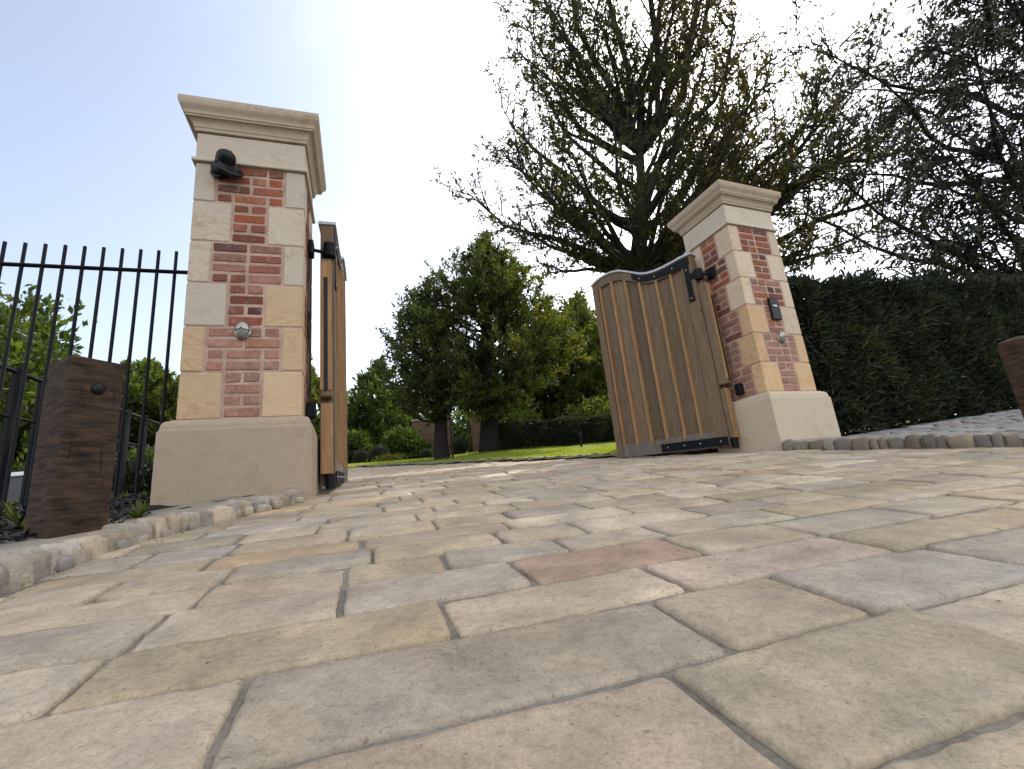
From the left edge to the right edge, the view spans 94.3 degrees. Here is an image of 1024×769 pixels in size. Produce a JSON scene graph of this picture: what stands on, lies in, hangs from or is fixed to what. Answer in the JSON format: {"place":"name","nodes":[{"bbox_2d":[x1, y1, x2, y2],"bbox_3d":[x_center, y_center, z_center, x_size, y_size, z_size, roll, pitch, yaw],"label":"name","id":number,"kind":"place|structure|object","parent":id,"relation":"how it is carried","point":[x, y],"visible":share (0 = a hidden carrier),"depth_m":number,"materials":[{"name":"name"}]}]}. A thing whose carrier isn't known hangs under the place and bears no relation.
{"place":"outdoors","nodes":[
{"label":"outdoors","id":0,"kind":"place"},
{"bbox_2d":[0,489,249,543],"bbox_3d":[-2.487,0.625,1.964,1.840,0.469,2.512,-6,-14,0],"label":"bark mulch","id":1,"kind":"object","parent":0,"point":[17,533],"visible":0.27,"depth_m":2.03,"materials":[{"name":"brown wood"}]},
{"bbox_2d":[0,502,25,529],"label":"bed plant","id":2,"kind":"object","parent":1,"relation":"on","point":[14,516],"visible":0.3,"depth_m":1.89,"materials":[{"name":"green plant"}]},
{"bbox_2d":[23,355,125,538],"bbox_3d":[-1.615,0.323,1.756,0.187,0.835,0.175,-12,-16,22],"label":"timber post","id":3,"kind":"object","parent":1,"relation":"on","point":[70,491],"visible":0.86,"depth_m":1.73,"materials":[{"name":"brown wood"}]},
{"bbox_2d":[109,517,128,523],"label":"bed plant","id":4,"kind":"object","parent":1,"relation":"on","point":[119,521],"visible":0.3,"depth_m":1.82,"materials":[{"name":"green plant"}]},
{"bbox_2d":[123,497,151,518],"bbox_3d":[-1.607,0.531,2.034,0.146,0.107,0.193,3,-17,-32],"label":"bed plant","id":5,"kind":"object","parent":1,"relation":"on","point":[142,510],"visible":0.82,"depth_m":2.02,"materials":[{"name":"green plant"}]},
{"bbox_2d":[0,447,1023,768],"bbox_3d":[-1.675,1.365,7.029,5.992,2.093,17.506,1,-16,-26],"label":"driveway","id":6,"kind":"structure","parent":0,"point":[830,675],"depth_m":0.75,"materials":[{"name":"stone"}]},
{"bbox_2d":[0,0,1023,427],"label":"sky","id":7,"kind":"structure","parent":0,"point":[98,143],"materials":[{"name":"white"}]},
{"bbox_2d":[348,421,908,466],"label":"lawn","id":8,"kind":"structure","parent":0,"point":[502,452],"depth_m":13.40,"materials":[{"name":"green plant"}]},
{"bbox_2d":[311,352,353,438],"bbox_3d":[-9.430,0.930,20.398,4.261,6.158,6.858,2,-16,-29],"label":"garden tree","id":9,"kind":"object","parent":8,"relation":"on","point":[315,390],"visible":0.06,"depth_m":19.72,"materials":[{"name":"green plant"}]},
{"bbox_2d":[347,428,373,463],"bbox_3d":[-6.369,2.617,19.175,2.250,1.785,2.253,4,-17,-33],"label":"garden shrub","id":10,"kind":"object","parent":8,"relation":"on","point":[360,440],"visible":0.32,"depth_m":18.81,"materials":[{"name":"green plant"}]},
{"bbox_2d":[352,449,371,462],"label":"topiary bush","id":11,"kind":"object","parent":8,"relation":"on","point":[360,456],"visible":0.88,"depth_m":16.84,"materials":[{"name":"green plant"}]},
{"bbox_2d":[370,444,389,461],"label":"topiary bush","id":12,"kind":"object","parent":8,"relation":"on","point":[379,450],"visible":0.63,"depth_m":17.34,"materials":[{"name":"green plant"}]},
{"bbox_2d":[347,358,417,445],"bbox_3d":[-7.282,1.494,27.117,6.252,6.945,5.941,3,-17,-32],"label":"garden tree","id":13,"kind":"object","parent":8,"relation":"on","point":[366,409],"visible":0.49,"depth_m":25.31,"materials":[{"name":"green plant"}]},
{"bbox_2d":[366,451,411,462],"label":"flower clump","id":14,"kind":"object","parent":8,"relation":"on","point":[393,455],"visible":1,"depth_m":15.45,"materials":[{"name":"green plant"}]},
{"bbox_2d":[377,422,433,460],"bbox_3d":[-4.824,2.631,21.177,2.563,2.052,2.524,5,-18,-37],"label":"garden shrub","id":15,"kind":"object","parent":8,"relation":"on","point":[404,440],"visible":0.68,"depth_m":20.70,"materials":[{"name":"green plant"}]},
{"bbox_2d":[368,275,472,459],"bbox_3d":[-3.031,-0.565,15.680,3.115,6.961,4.485,3,-17,-30],"label":"lawn tree","id":16,"kind":"object","parent":8,"relation":"on","point":[436,405],"visible":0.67,"depth_m":15.08,"materials":[{"name":"green plant"}]},
{"bbox_2d":[419,448,433,458],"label":"topiary bush","id":17,"kind":"object","parent":8,"relation":"on","point":[426,453],"visible":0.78,"depth_m":18.84,"materials":[{"name":"green plant"}]},
{"bbox_2d":[447,405,453,458],"bbox_3d":[-1.811,1.446,14.161,0.180,1.710,0.171,-6,-14,0],"label":"lamp post","id":18,"kind":"object","parent":8,"relation":"on","point":[449,409],"visible":0.88,"depth_m":14.18,"materials":[{"name":"black metal"}]},
{"bbox_2d":[450,437,469,453],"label":"topiary bush","id":19,"kind":"object","parent":8,"relation":"on","point":[460,445],"visible":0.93,"depth_m":19.82,"materials":[{"name":"green plant"}]},
{"bbox_2d":[374,230,593,452],"bbox_3d":[-0.946,-1.990,16.464,7.593,9.426,7.677,-6,-14,0],"label":"lawn tree","id":20,"kind":"object","parent":8,"relation":"on","point":[493,285],"visible":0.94,"depth_m":15.12,"materials":[{"name":"green plant"}]},
{"bbox_2d":[469,412,501,451],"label":"garden shed","id":21,"kind":"structure","parent":8,"relation":"on","point":[475,428],"depth_m":21.17,"materials":[{"name":"brick"}]},
{"bbox_2d":[502,406,543,446],"bbox_3d":[0.304,2.052,22.256,3.478,2.466,3.310,5,-18,-37],"label":"garden shrub","id":22,"kind":"object","parent":8,"relation":"on","point":[526,416],"visible":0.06,"depth_m":21.86,"materials":[{"name":"green plant"}]},
{"bbox_2d":[496,286,609,419],"bbox_3d":[4.262,-1.188,28.944,10.961,10.336,9.320,-6,-14,0],"label":"lawn tree","id":23,"kind":"object","parent":8,"relation":"on","point":[585,378],"visible":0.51,"depth_m":26.41,"materials":[{"name":"green plant"}]},
{"bbox_2d":[498,412,614,449],"bbox_3d":[2.990,1.519,15.576,7.421,1.579,1.418,-8,-15,9],"label":"clipped hedge","id":24,"kind":"object","parent":8,"relation":"on","point":[556,431],"visible":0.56,"depth_m":15.41,"materials":[{"name":"green plant"}]},
{"bbox_2d":[578,433,582,446],"bbox_3d":[1.927,1.596,13.286,0.110,0.510,0.107,-6,-14,0],"label":"lawn light","id":25,"kind":"object","parent":8,"relation":"on","point":[579,436],"visible":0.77,"depth_m":13.28,"materials":[{"name":"black metal"}]},
{"bbox_2d":[559,394,610,417],"bbox_3d":[4.010,1.565,21.242,5.610,2.567,2.834,-6,-14,0],"label":"garden shrub","id":26,"kind":"object","parent":8,"relation":"on","point":[589,412],"visible":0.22,"depth_m":21.03,"materials":[{"name":"green plant"}]},
{"bbox_2d":[429,0,965,279],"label":"conifer tree","id":27,"kind":"object","parent":8,"relation":"on","point":[612,107],"visible":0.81,"depth_m":13.40,"materials":[{"name":"green plant"}]},
{"bbox_2d":[761,0,1023,282],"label":"weeping tree","id":28,"kind":"object","parent":8,"relation":"on","point":[993,38],"visible":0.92,"depth_m":9.76,"materials":[{"name":"plant"}]},
{"bbox_2d":[843,408,1013,435],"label":"hedge bank","id":29,"kind":"structure","parent":0,"point":[895,426],"depth_m":5.32,"materials":[{"name":"soil"}]},
{"bbox_2d":[785,265,1023,435],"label":"tall hedge","id":30,"kind":"object","parent":29,"relation":"on","point":[883,353],"visible":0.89,"depth_m":5.55,"materials":[{"name":"green plant"}]},
{"bbox_2d":[841,409,1023,438],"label":"pavement","id":31,"kind":"structure","parent":0,"point":[1010,420],"depth_m":4.61,"materials":[{"name":"stone"}]},
{"bbox_2d":[996,336,1023,417],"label":"timber post","id":32,"kind":"object","parent":31,"relation":"on","point":[1011,351],"visible":1,"depth_m":3.21,"materials":[{"name":"brown wood"}]},
{"bbox_3d":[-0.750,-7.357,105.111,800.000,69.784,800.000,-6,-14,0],"label":"ground","id":33,"kind":"structure","parent":0,"visible":0},
{"bbox_2d":[7,471,23,501],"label":"wall","id":34,"kind":"structure","parent":33,"relation":"on","point":[15,486],"depth_m":7.70,"materials":[{"name":"grey concrete"}]},
{"bbox_2d":[12,457,25,471],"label":"garden shrub","id":35,"kind":"object","parent":33,"relation":"on","point":[19,468],"visible":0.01,"depth_m":9.32,"materials":[{"name":"green plant"}]},
{"bbox_2d":[0,282,87,470],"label":"garden tree","id":36,"kind":"object","parent":33,"relation":"on","point":[39,348],"visible":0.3,"depth_m":9.75,"materials":[{"name":"green plant"}]},
{"bbox_2d":[6,490,147,506],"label":"weeds","id":37,"kind":"object","parent":33,"relation":"on","point":[144,492],"visible":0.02,"depth_m":4.22,"materials":[{"name":"green plant"}]},
{"bbox_2d":[0,363,159,504],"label":"garden railing","id":38,"kind":"object","parent":33,"relation":"on","point":[10,410],"visible":0.48,"depth_m":3.22,"materials":[{"name":"black metal"}]},
{"bbox_2d":[0,241,187,510],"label":"iron railing","id":39,"kind":"object","parent":33,"relation":"on","point":[81,267],"visible":0.56,"depth_m":3.04,"materials":[{"name":"black metal"}]},
{"bbox_2d":[111,460,153,495],"bbox_3d":[-4.002,1.042,5.023,1.352,0.549,1.304,5,-18,-37],"label":"garden shrub","id":40,"kind":"object","parent":33,"relation":"on","point":[145,479],"visible":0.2,"depth_m":4.75,"materials":[{"name":"green plant"}]},
{"bbox_2d":[114,444,154,463],"bbox_3d":[-6.713,1.574,8.712,2.873,1.114,1.750,-6,-14,0],"label":"garden shrub","id":41,"kind":"object","parent":33,"relation":"on","point":[132,454],"visible":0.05,"depth_m":8.39,"materials":[{"name":"green plant"}]},
{"bbox_2d":[116,356,179,455],"bbox_3d":[-10.697,1.068,13.933,5.638,4.377,3.330,-15,-17,32],"label":"garden tree","id":42,"kind":"object","parent":33,"relation":"on","point":[136,389],"visible":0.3,"depth_m":12.61,"materials":[{"name":"green plant"}]},
{"bbox_2d":[0,488,304,595],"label":"kerb","id":43,"kind":"structure","parent":33,"relation":"on","point":[23,564],"depth_m":1.66,"materials":[{"name":"stone"}]},
{"bbox_2d":[150,93,325,505],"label":"gate pillar","id":44,"kind":"structure","parent":33,"relation":"on","point":[241,425],"depth_m":3.09,"materials":[{"name":"stone"}]},
{"bbox_2d":[210,149,243,178],"bbox_3d":[-1.945,-1.500,3.229,0.207,0.224,0.146,-1,-15,-18],"label":"security camera","id":45,"kind":"object","parent":44,"relation":"attached to","point":[223,165],"visible":1,"depth_m":3.19,"materials":[{"name":"black plastic"}]},
{"bbox_2d":[234,321,251,339],"bbox_3d":[-1.713,-0.349,3.015,0.100,0.128,0.050,-1,-15,-18],"label":"wall light","id":46,"kind":"object","parent":44,"relation":"attached to","point":[242,330],"visible":1,"depth_m":3.01,"materials":[{"name":"silver metal"}]},
{"bbox_2d":[306,221,347,488],"bbox_3d":[-1.586,-0.253,4.161,0.196,2.378,1.540,-2,-15,-16],"label":"gate leaf","id":47,"kind":"object","parent":44,"relation":"attached to","point":[333,424],"visible":0.99,"depth_m":3.60,"materials":[{"name":"brown wood"}]},
{"bbox_2d":[411,417,452,454],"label":"garden wall","id":48,"kind":"structure","parent":33,"relation":"on","point":[426,432],"depth_m":22.11,"materials":[{"name":"brick"}]},
{"bbox_2d":[386,385,609,452],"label":"distant trees","id":49,"kind":"object","parent":33,"relation":"on","point":[459,429],"visible":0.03,"depth_m":27.67,"materials":[{"name":"green plant"}]},
{"bbox_2d":[356,448,712,466],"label":"kerb","id":50,"kind":"structure","parent":33,"relation":"on","point":[560,457],"depth_m":8.33,"materials":[{"name":"stone"}]},
{"bbox_2d":[667,179,840,452],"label":"gate pillar","id":51,"kind":"structure","parent":33,"relation":"on","point":[726,230],"depth_m":4.83,"materials":[{"name":"stone"}]},
{"bbox_2d":[590,252,744,457],"bbox_3d":[1.708,-0.380,5.443,0.181,2.416,1.586,6,-19,-39],"label":"gate leaf","id":52,"kind":"object","parent":51,"relation":"attached to","point":[667,371],"visible":1,"depth_m":5.34,"materials":[{"name":"brown wood"}]},
{"bbox_2d":[767,297,781,319],"bbox_3d":[2.664,-0.767,4.819,0.122,0.240,0.030,0,-15,-22],"label":"intercom","id":53,"kind":"object","parent":51,"relation":"attached to","point":[774,308],"visible":1,"depth_m":4.80,"materials":[{"name":"black plastic"}]},
{"bbox_2d":[777,331,785,342],"bbox_3d":[2.699,-0.478,4.736,0.100,0.128,0.050,0,-15,-22],"label":"wall light","id":54,"kind":"object","parent":51,"relation":"attached to","point":[781,336],"visible":1,"depth_m":4.72,"materials":[{"name":"silver metal"}]},
{"bbox_2d":[782,431,1023,450],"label":"kerb","id":55,"kind":"structure","parent":33,"relation":"on","point":[963,440],"depth_m":3.49,"materials":[{"name":"stone"}]}
]}

